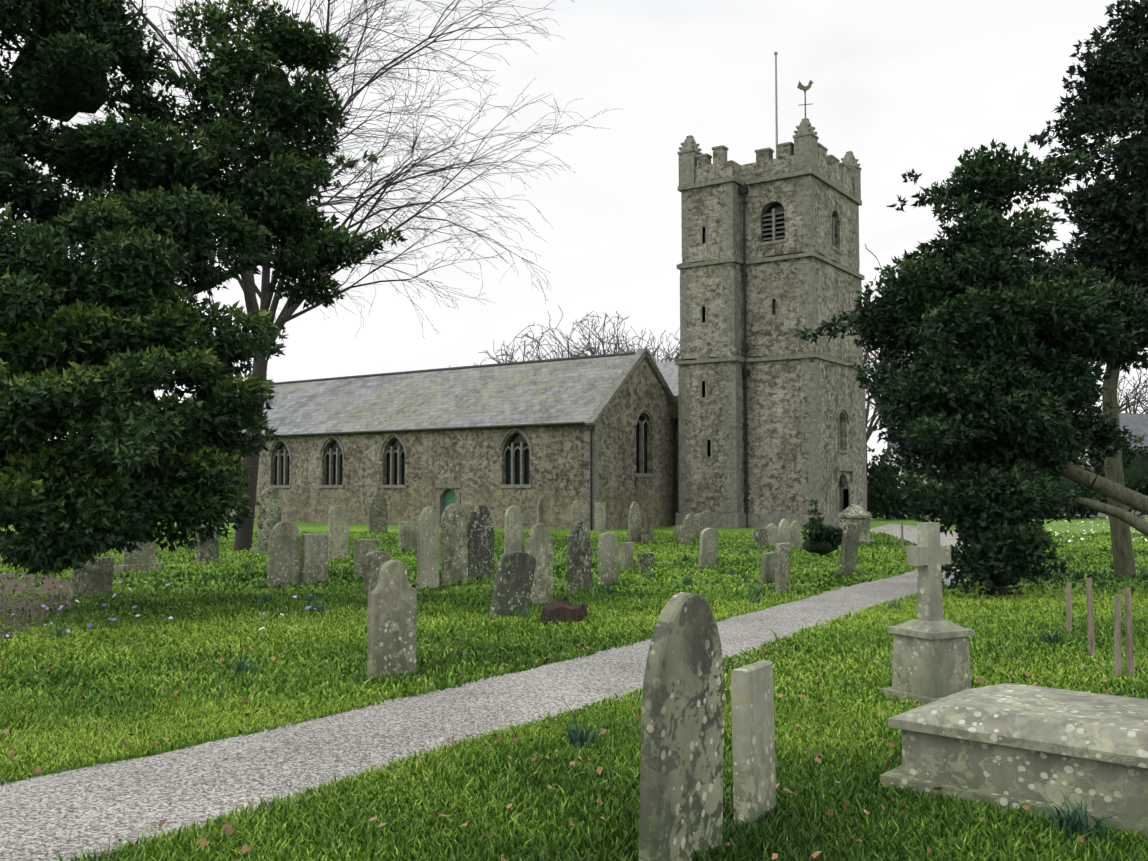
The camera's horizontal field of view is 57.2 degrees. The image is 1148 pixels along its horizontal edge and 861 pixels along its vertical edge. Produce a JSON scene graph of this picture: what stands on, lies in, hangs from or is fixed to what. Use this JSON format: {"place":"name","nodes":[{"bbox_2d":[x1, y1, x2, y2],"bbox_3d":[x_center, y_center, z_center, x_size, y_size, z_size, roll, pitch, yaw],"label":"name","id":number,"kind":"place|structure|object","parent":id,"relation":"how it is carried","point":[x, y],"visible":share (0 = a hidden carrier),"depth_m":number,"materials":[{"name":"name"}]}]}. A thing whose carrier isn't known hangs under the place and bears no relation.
{"place":"outdoors","nodes":[
{"label":"outdoors","id":0,"kind":"place"},
{"bbox_2d":[0,0,407,576],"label":"yew tree","id":1,"kind":"object","parent":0,"point":[128,327],"depth_m":14.67,"materials":[{"name":"plant"}]},
{"bbox_2d":[89,533,866,860],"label":"turf","id":2,"kind":"structure","parent":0,"point":[575,593],"depth_m":10.45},
{"bbox_2d":[70,557,114,599],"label":"headstone","id":3,"kind":"object","parent":2,"relation":"on","point":[88,578],"visible":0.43,"depth_m":17.06,"materials":[{"name":"stone"}]},
{"bbox_2d":[114,534,163,572],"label":"headstone","id":4,"kind":"object","parent":2,"relation":"on","point":[143,559],"visible":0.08,"depth_m":22.58,"materials":[{"name":"stone"}]},
{"bbox_2d":[195,527,219,562],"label":"headstone","id":5,"kind":"object","parent":2,"relation":"on","point":[207,551],"visible":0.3,"depth_m":25.17,"materials":[{"name":"stone"}]},
{"bbox_2d":[250,487,280,553],"bbox_3d":[-8.379,2.547,28.942,0.356,1.961,0.967,-3,-4,39],"label":"headstone","id":6,"kind":"object","parent":2,"relation":"on","point":[269,514],"visible":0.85,"depth_m":28.83,"materials":[{"name":"stone"}]},
{"bbox_2d":[267,521,299,586],"bbox_3d":[-5.315,2.329,19.295,0.085,1.344,0.695,0,-1,34],"label":"headstone","id":7,"kind":"object","parent":2,"relation":"on","point":[284,554],"visible":0.88,"depth_m":19.23,"materials":[{"name":"stone"}]},
{"bbox_2d":[301,533,328,584],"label":"headstone","id":8,"kind":"object","parent":2,"relation":"on","point":[314,557],"visible":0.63,"depth_m":19.67,"materials":[{"name":"stone"}]},
{"bbox_2d":[328,505,348,558],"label":"headstone","id":9,"kind":"object","parent":2,"relation":"on","point":[338,525],"visible":0.85,"depth_m":26.62,"materials":[{"name":"stone"}]},
{"bbox_2d":[354,539,377,578],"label":"headstone","id":10,"kind":"object","parent":2,"relation":"on","point":[363,548],"visible":0.47,"depth_m":20.73,"materials":[{"name":"stone"}]},
{"bbox_2d":[363,551,390,595],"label":"headstone","id":11,"kind":"object","parent":2,"relation":"on","point":[374,561],"visible":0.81,"depth_m":17.20,"materials":[{"name":"stone"}]},
{"bbox_2d":[369,493,387,533],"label":"headstone","id":12,"kind":"object","parent":2,"relation":"on","point":[378,514],"visible":0.92,"depth_m":40.98,"materials":[{"name":"stone"}]},
{"bbox_2d":[367,560,416,679],"bbox_3d":[-1.740,1.872,10.088,0.094,1.254,0.559,-2,-4,38],"label":"headstone","id":13,"kind":"object","parent":2,"relation":"on","point":[392,618],"visible":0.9,"depth_m":10.03,"materials":[{"name":"stone"}]},
{"bbox_2d":[398,520,417,550],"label":"headstone","id":14,"kind":"object","parent":2,"relation":"on","point":[407,538],"visible":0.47,"depth_m":30.23,"materials":[{"name":"stone"}]},
{"bbox_2d":[417,507,439,589],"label":"headstone","id":15,"kind":"object","parent":2,"relation":"on","point":[428,534],"visible":0.94,"depth_m":18.78,"materials":[{"name":"stone"}]},
{"bbox_2d":[441,503,467,584],"bbox_3d":[-2.230,2.191,19.654,0.072,1.660,0.642,-2,-2,38],"label":"headstone","id":16,"kind":"object","parent":2,"relation":"on","point":[454,549],"visible":0.85,"depth_m":19.60,"materials":[{"name":"stone"}]},
{"bbox_2d":[467,505,494,579],"bbox_3d":[-1.863,2.286,20.918,0.084,1.616,0.872,-5,-11,31],"label":"headstone","id":17,"kind":"object","parent":2,"relation":"on","point":[480,536],"visible":0.81,"depth_m":20.87,"materials":[{"name":"stone"}]},
{"bbox_2d":[489,551,535,618],"bbox_3d":[-0.856,2.224,14.735,0.072,1.070,0.748,9,-1,39],"label":"headstone","id":18,"kind":"object","parent":2,"relation":"on","point":[513,582],"visible":0.83,"depth_m":14.66,"materials":[{"name":"stone"}]},
{"bbox_2d":[504,506,521,553],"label":"headstone","id":19,"kind":"object","parent":2,"relation":"on","point":[513,529],"visible":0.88,"depth_m":25.70,"materials":[{"name":"stone"}]},
{"bbox_2d":[525,523,552,605],"bbox_3d":[-0.536,2.125,16.135,0.089,1.408,0.598,-2,-4,37],"label":"headstone","id":20,"kind":"object","parent":2,"relation":"on","point":[539,544],"visible":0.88,"depth_m":16.12,"materials":[{"name":"stone"}]},
{"bbox_2d":[537,496,541,522],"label":"headstone","id":21,"kind":"object","parent":2,"relation":"on","point":[539,513],"visible":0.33,"depth_m":45.86,"materials":[{"name":"stone"}]},
{"bbox_2d":[571,500,583,526],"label":"headstone","id":22,"kind":"object","parent":2,"relation":"on","point":[577,510],"visible":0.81,"depth_m":36.45,"materials":[{"name":"stone"}]},
{"bbox_2d":[567,521,592,593],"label":"headstone","id":23,"kind":"object","parent":2,"relation":"on","point":[579,561],"visible":0.92,"depth_m":18.05,"materials":[{"name":"stone"}]},
{"bbox_2d":[595,502,604,532],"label":"headstone","id":24,"kind":"object","parent":2,"relation":"on","point":[599,516],"visible":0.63,"depth_m":41.68,"materials":[{"name":"stone"}]},
{"bbox_2d":[598,532,617,584],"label":"headstone","id":25,"kind":"object","parent":2,"relation":"on","point":[607,558],"visible":0.81,"depth_m":19.51,"materials":[{"name":"stone"}]},
{"bbox_2d":[619,542,632,570],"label":"headstone","id":26,"kind":"object","parent":2,"relation":"on","point":[625,554],"visible":0.63,"depth_m":22.87,"materials":[{"name":"stone"}]},
{"bbox_2d":[628,502,640,542],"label":"headstone","id":27,"kind":"object","parent":2,"relation":"on","point":[634,525],"visible":0.94,"depth_m":34.24,"materials":[{"name":"stone"}]},
{"bbox_2d":[638,553,653,572],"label":"headstone","id":28,"kind":"object","parent":2,"relation":"on","point":[645,561],"visible":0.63,"depth_m":22.27,"materials":[{"name":"stone"}]},
{"bbox_2d":[641,526,653,543],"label":"headstone","id":29,"kind":"object","parent":2,"relation":"on","point":[647,535],"visible":0.79,"depth_m":34.23,"materials":[{"name":"stone"}]},
{"bbox_2d":[674,525,681,540],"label":"headstone","id":30,"kind":"object","parent":2,"relation":"on","point":[677,532],"visible":0.37,"depth_m":35.40,"materials":[{"name":"stone"}]},
{"bbox_2d":[639,592,724,860],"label":"headstone","id":31,"kind":"object","parent":2,"relation":"on","point":[681,766],"visible":1,"depth_m":4.93,"materials":[{"name":"stone"}]},
{"bbox_2d":[680,514,694,544],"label":"headstone","id":32,"kind":"object","parent":2,"relation":"on","point":[687,529],"visible":0.9,"depth_m":32.72,"materials":[{"name":"stone"}]},
{"bbox_2d":[694,511,707,537],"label":"headstone","id":33,"kind":"object","parent":2,"relation":"on","point":[700,522],"visible":0.47,"depth_m":37.86,"materials":[{"name":"stone"}]},
{"bbox_2d":[698,528,717,567],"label":"headstone","id":34,"kind":"object","parent":2,"relation":"on","point":[708,546],"visible":0.92,"depth_m":23.72,"materials":[{"name":"stone"}]},
{"bbox_2d":[750,530,755,540],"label":"headstone","id":35,"kind":"object","parent":2,"relation":"on","point":[753,535],"visible":0.54,"depth_m":35.45,"materials":[{"name":"stone"}]},
{"bbox_2d":[731,660,775,826],"bbox_3d":[0.986,1.777,5.758,0.085,0.971,0.414,-3,-5,32],"label":"headstone","id":36,"kind":"object","parent":2,"relation":"on","point":[753,747],"visible":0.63,"depth_m":5.65,"materials":[{"name":"stone"}]},
{"bbox_2d":[755,528,767,547],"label":"headstone","id":37,"kind":"object","parent":2,"relation":"on","point":[761,537],"visible":0.63,"depth_m":31.59,"materials":[{"name":"stone"}]},
{"bbox_2d":[760,552,774,583],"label":"headstone","id":38,"kind":"object","parent":2,"relation":"on","point":[768,566],"visible":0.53,"depth_m":19.81,"materials":[{"name":"stone"}]},
{"bbox_2d":[766,523,777,546],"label":"headstone","id":39,"kind":"object","parent":2,"relation":"on","point":[772,533],"visible":0.44,"depth_m":32.24,"materials":[{"name":"stone"}]},
{"bbox_2d":[774,543,790,593],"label":"headstone","id":40,"kind":"object","parent":2,"relation":"on","point":[782,564],"visible":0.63,"depth_m":17.94,"materials":[{"name":"stone"}]},
{"bbox_2d":[778,519,790,542],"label":"headstone","id":41,"kind":"object","parent":2,"relation":"on","point":[784,533],"visible":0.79,"depth_m":30.45,"materials":[{"name":"stone"}]},
{"bbox_2d":[790,521,801,548],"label":"headstone","id":42,"kind":"object","parent":2,"relation":"on","point":[795,536],"visible":0.71,"depth_m":31.03,"materials":[{"name":"stone"}]},
{"bbox_2d":[838,522,860,574],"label":"headstone","id":43,"kind":"object","parent":2,"relation":"on","point":[849,546],"visible":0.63,"depth_m":21.78,"materials":[{"name":"stone"}]},
{"bbox_2d":[0,524,973,860],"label":"gravel path","id":44,"kind":"structure","parent":0,"point":[76,810],"depth_m":7.17,"materials":[{"name":"gravel"}]},
{"bbox_2d":[0,515,1147,860],"bbox_3d":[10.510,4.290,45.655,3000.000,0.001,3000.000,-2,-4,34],"label":"ground grass","id":45,"kind":"structure","parent":0,"point":[1078,527],"depth_m":17.12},
{"bbox_2d":[0,573,75,641],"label":"bare earth patch","id":46,"kind":"object","parent":45,"relation":"on","point":[20,588],"visible":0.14,"depth_m":16.89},
{"bbox_2d":[2,573,320,636],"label":"blue flowers","id":47,"kind":"object","parent":45,"relation":"on","point":[170,617],"visible":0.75,"depth_m":14.93,"materials":[{"name":"purple plant"}]},
{"bbox_2d":[30,0,612,551],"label":"bare tree","id":48,"kind":"object","parent":45,"relation":"on","point":[242,538],"visible":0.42,"depth_m":30.63,"materials":[{"name":"grey plant"}]},
{"bbox_2d":[203,422,672,529],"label":"aisle walls","id":49,"kind":"structure","parent":45,"relation":"on","point":[472,462],"depth_m":48.73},
{"bbox_2d":[189,353,646,434],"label":"roof","id":50,"kind":"structure","parent":49,"relation":"on","point":[575,390],"depth_m":51.82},
{"bbox_2d":[269,352,646,384],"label":"roof ridge","id":51,"kind":"structure","parent":50,"relation":"on","point":[488,365],"depth_m":54.18,"materials":[{"name":"stone"}]},
{"bbox_2d":[232,419,650,484],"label":"window tracery","id":52,"kind":"object","parent":49,"relation":"in","point":[522,448],"visible":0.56,"depth_m":51.21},
{"bbox_2d":[239,414,646,484],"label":"window","id":53,"kind":"structure","parent":49,"relation":"in","point":[517,438],"depth_m":48.72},
{"bbox_2d":[230,407,656,530],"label":"aisle dressings","id":54,"kind":"structure","parent":49,"relation":"attached to","point":[596,465],"depth_m":47.12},
{"bbox_2d":[444,489,455,508],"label":"door","id":55,"kind":"structure","parent":49,"relation":"in","point":[450,496],"depth_m":49.38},
{"bbox_2d":[238,418,677,530],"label":"aisle rainwater goods","id":56,"kind":"object","parent":49,"relation":"attached to","point":[674,421],"visible":0.67,"depth_m":49.42},
{"bbox_2d":[597,359,673,428],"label":"gable wall","id":57,"kind":"structure","parent":49,"relation":"on","point":[641,388],"depth_m":47.88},
{"bbox_2d":[585,348,675,425],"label":"gable coping","id":58,"kind":"object","parent":57,"relation":"on","point":[611,393],"visible":0.71,"depth_m":46.43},
{"bbox_2d":[644,354,675,406],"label":"coping","id":59,"kind":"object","parent":49,"relation":"on","point":[657,375],"depth_m":49.18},
{"bbox_2d":[449,322,563,366],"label":"bare tree","id":60,"kind":"object","parent":45,"relation":"on","point":[512,355],"visible":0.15,"depth_m":96.51,"materials":[{"name":"grey plant"}]},
{"bbox_2d":[540,599,589,625],"bbox_3d":[-0.135,2.442,13.972,0.634,0.338,0.729,-2,-4,34],"label":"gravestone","id":61,"kind":"object","parent":45,"relation":"on","point":[559,610],"visible":0.68,"depth_m":13.80,"materials":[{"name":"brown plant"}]},
{"bbox_2d":[0,641,1146,860],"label":"dead leaves","id":62,"kind":"object","parent":45,"relation":"on","point":[246,849],"visible":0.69,"depth_m":7.11,"materials":[{"name":"brown plant"}]},
{"bbox_2d":[0,688,1147,860],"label":"grass","id":63,"kind":"structure","parent":45,"relation":"on","point":[848,739],"depth_m":5.98,"materials":[{"name":"plant"}]},
{"bbox_2d":[0,587,1147,707],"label":"grass","id":64,"kind":"structure","parent":45,"relation":"on","point":[650,609],"depth_m":11.93,"materials":[{"name":"plant"}]},
{"bbox_2d":[0,529,1147,595],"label":"grass","id":65,"kind":"structure","parent":45,"relation":"on","point":[1103,537],"depth_m":23.06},
{"bbox_2d":[483,305,680,362],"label":"bare tree","id":66,"kind":"object","parent":45,"relation":"on","point":[587,348],"visible":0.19,"depth_m":95.79,"materials":[{"name":"grey plant"}]},
{"bbox_2d":[31,545,1147,845],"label":"grass tufts","id":67,"kind":"object","parent":45,"relation":"on","point":[1079,823],"visible":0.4,"depth_m":10.09,"materials":[{"name":"green plant"}]},
{"bbox_2d":[536,312,674,360],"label":"bare tree","id":68,"kind":"object","parent":45,"relation":"on","point":[591,338],"visible":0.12,"depth_m":110.39,"materials":[{"name":"grey plant"}]},
{"bbox_2d":[559,311,679,359],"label":"bare tree","id":69,"kind":"object","parent":45,"relation":"on","point":[603,344],"visible":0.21,"depth_m":99.00,"materials":[{"name":"grey plant"}]},
{"bbox_2d":[587,322,680,361],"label":"bare tree","id":70,"kind":"object","parent":45,"relation":"on","point":[646,341],"visible":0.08,"depth_m":113.72,"materials":[{"name":"grey plant"}]},
{"bbox_2d":[615,334,679,361],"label":"bare tree","id":71,"kind":"object","parent":45,"relation":"on","point":[657,349],"visible":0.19,"depth_m":102.10,"materials":[{"name":"grey plant"}]},
{"bbox_2d":[679,361,744,513],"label":"stair turret","id":72,"kind":"object","parent":45,"relation":"on","point":[707,479],"visible":0.64,"depth_m":47.79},
{"bbox_2d":[680,262,742,358],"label":"stair turret","id":73,"kind":"object","parent":72,"relation":"on","point":[708,285],"visible":0.54,"depth_m":48.15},
{"bbox_2d":[682,182,741,262],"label":"stair turret","id":74,"kind":"object","parent":73,"relation":"on","point":[708,208],"visible":0.5,"depth_m":48.44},
{"bbox_2d":[695,160,740,181],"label":"parapet","id":75,"kind":"structure","parent":74,"relation":"on","point":[719,170],"depth_m":48.39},
{"bbox_2d":[675,142,869,527],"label":"tower dressings","id":76,"kind":"structure","parent":45,"relation":"on","point":[757,520],"depth_m":47.49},
{"bbox_2d":[679,167,857,364],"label":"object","id":77,"kind":"object","parent":76,"relation":"on","point":[766,257],"visible":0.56,"depth_m":47.70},
{"bbox_2d":[774,52,777,157],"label":"flagpole","id":78,"kind":"object","parent":76,"relation":"on","point":[776,106],"visible":0.62,"depth_m":51.14,"materials":[{"name":"grey"}]},
{"bbox_2d":[797,80,813,117],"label":"weathercock","id":79,"kind":"object","parent":76,"relation":"on","point":[800,86],"visible":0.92,"depth_m":47.30,"materials":[{"name":"grey metal"}]},
{"bbox_2d":[747,357,866,513],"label":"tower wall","id":80,"kind":"structure","parent":45,"relation":"on","point":[776,439],"depth_m":47.15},
{"bbox_2d":[739,183,749,527],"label":"drainpipe","id":81,"kind":"object","parent":80,"relation":"attached to","point":[743,190],"visible":0.94,"depth_m":47.75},
{"bbox_2d":[765,204,784,241],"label":"dark tower openings","id":82,"kind":"object","parent":80,"relation":"on","point":[778,207],"depth_m":48.07,"materials":[{"name":"black"}]},
{"bbox_2d":[742,256,862,364],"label":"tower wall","id":83,"kind":"structure","parent":80,"relation":"on","point":[775,299],"depth_m":47.53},
{"bbox_2d":[741,174,858,272],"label":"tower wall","id":84,"kind":"structure","parent":83,"relation":"on","point":[761,199],"depth_m":48.03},
{"bbox_2d":[741,155,852,193],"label":"parapet wall","id":85,"kind":"structure","parent":84,"relation":"on","point":[769,167],"depth_m":48.16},
{"bbox_2d":[677,118,861,199],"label":"pinnacles","id":86,"kind":"object","parent":85,"relation":"on","point":[805,137],"visible":0.67,"depth_m":48.99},
{"bbox_2d":[697,144,849,178],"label":"battlements","id":87,"kind":"object","parent":85,"relation":"on","point":[719,155],"visible":0.35,"depth_m":48.28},
{"bbox_2d":[762,211,836,247],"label":"window louvres","id":88,"kind":"object","parent":84,"relation":"attached to","point":[770,223],"visible":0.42,"depth_m":47.83,"materials":[{"name":"wood"}]},
{"bbox_2d":[800,499,842,554],"bbox_3d":[6.552,2.524,27.496,1.326,1.489,1.136,-2,-4,34],"label":"grave shrub","id":89,"kind":"object","parent":45,"relation":"on","point":[816,529],"depth_m":27.31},
{"bbox_2d":[837,503,873,544],"bbox_3d":[9.110,3.035,34.124,1.000,1.350,1.000,-2,-3,27],"label":"pedestal tomb","id":90,"kind":"object","parent":45,"relation":"on","point":[854,513],"visible":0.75,"depth_m":33.80,"materials":[{"name":"stone"}]},
{"bbox_2d":[863,345,891,491],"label":"bare tree","id":91,"kind":"object","parent":45,"relation":"on","point":[870,430],"visible":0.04,"depth_m":103.80,"materials":[{"name":"grey plant"}]},
{"bbox_2d":[862,244,912,446],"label":"bare tree","id":92,"kind":"object","parent":45,"relation":"on","point":[871,359],"visible":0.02,"depth_m":71.33,"materials":[{"name":"grey plant"}]},
{"bbox_2d":[880,522,974,705],"bbox_3d":[3.046,1.564,9.001,0.600,1.550,0.600,2,-4,-28],"label":"cross monument","id":93,"kind":"object","parent":45,"relation":"on","point":[931,656],"visible":0.92,"depth_m":8.89,"materials":[{"name":"stone"}]},
{"bbox_2d":[792,137,1147,597],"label":"yew","id":94,"kind":"object","parent":45,"relation":"on","point":[1024,423],"depth_m":17.65,"materials":[{"name":"plant"}]},
{"bbox_2d":[880,683,1147,841],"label":"chest tomb","id":95,"kind":"object","parent":45,"relation":"on","point":[1003,745],"visible":0.93,"depth_m":5.91,"materials":[{"name":"stone"}]},
{"bbox_2d":[901,521,1133,679],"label":"tree stakes","id":96,"kind":"object","parent":45,"relation":"on","point":[1117,638],"visible":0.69,"depth_m":9.89,"materials":[{"name":"brown wood"}]},
{"bbox_2d":[1033,515,1146,541],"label":"snowdrops","id":97,"kind":"object","parent":45,"relation":"on","point":[1133,539],"visible":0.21,"depth_m":38.55,"materials":[{"name":"white plant"}]},
{"bbox_2d":[1046,169,1147,576],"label":"tree stems","id":98,"kind":"object","parent":45,"relation":"on","point":[1121,498],"visible":0.44,"depth_m":21.18,"materials":[{"name":"brown plant"}]},
{"bbox_2d":[1027,0,1147,380],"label":"tree","id":99,"kind":"object","parent":98,"relation":"attached to","point":[1107,211],"depth_m":21.28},
{"bbox_2d":[1065,450,1147,516],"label":"cottage walls","id":100,"kind":"structure","parent":45,"relation":"on","point":[1099,514],"depth_m":65.79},
{"bbox_2d":[1080,369,1147,413],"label":"bare tree","id":101,"kind":"object","parent":45,"relation":"on","point":[1120,408],"visible":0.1,"depth_m":92.60,"materials":[{"name":"grey plant"}]},
{"bbox_2d":[1117,369,1147,413],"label":"bare tree","id":102,"kind":"object","parent":45,"relation":"on","point":[1128,403],"visible":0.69,"depth_m":88.08,"materials":[{"name":"grey plant"}]},
{"bbox_2d":[0,0,1147,474],"label":"sky","id":103,"kind":"structure","parent":0,"point":[898,85],"materials":[{"name":"white"}]},
{"bbox_2d":[24,433,1147,518],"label":"hedge bank","id":104,"kind":"structure","parent":0,"point":[880,509],"depth_m":60.42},
{"bbox_2d":[655,361,678,395],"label":"roof","id":105,"kind":"structure","parent":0,"point":[669,370],"depth_m":54.27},
{"bbox_2d":[838,479,840,512],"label":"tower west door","id":106,"kind":"structure","parent":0,"point":[839,486],"depth_m":49.12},
{"bbox_2d":[882,443,976,472],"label":"outbuilding roof","id":107,"kind":"structure","parent":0,"point":[895,446],"depth_m":68.33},
{"bbox_2d":[1082,413,1147,452],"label":"house roof","id":108,"kind":"structure","parent":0,"point":[1137,424],"depth_m":68.33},
{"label":"nave","id":109,"kind":"object","parent":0,"visible":0},
{"bbox_2d":[674,396,678,524],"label":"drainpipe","id":110,"kind":"object","parent":109,"relation":"attached to","point":[676,407],"visible":0.14,"depth_m":50.10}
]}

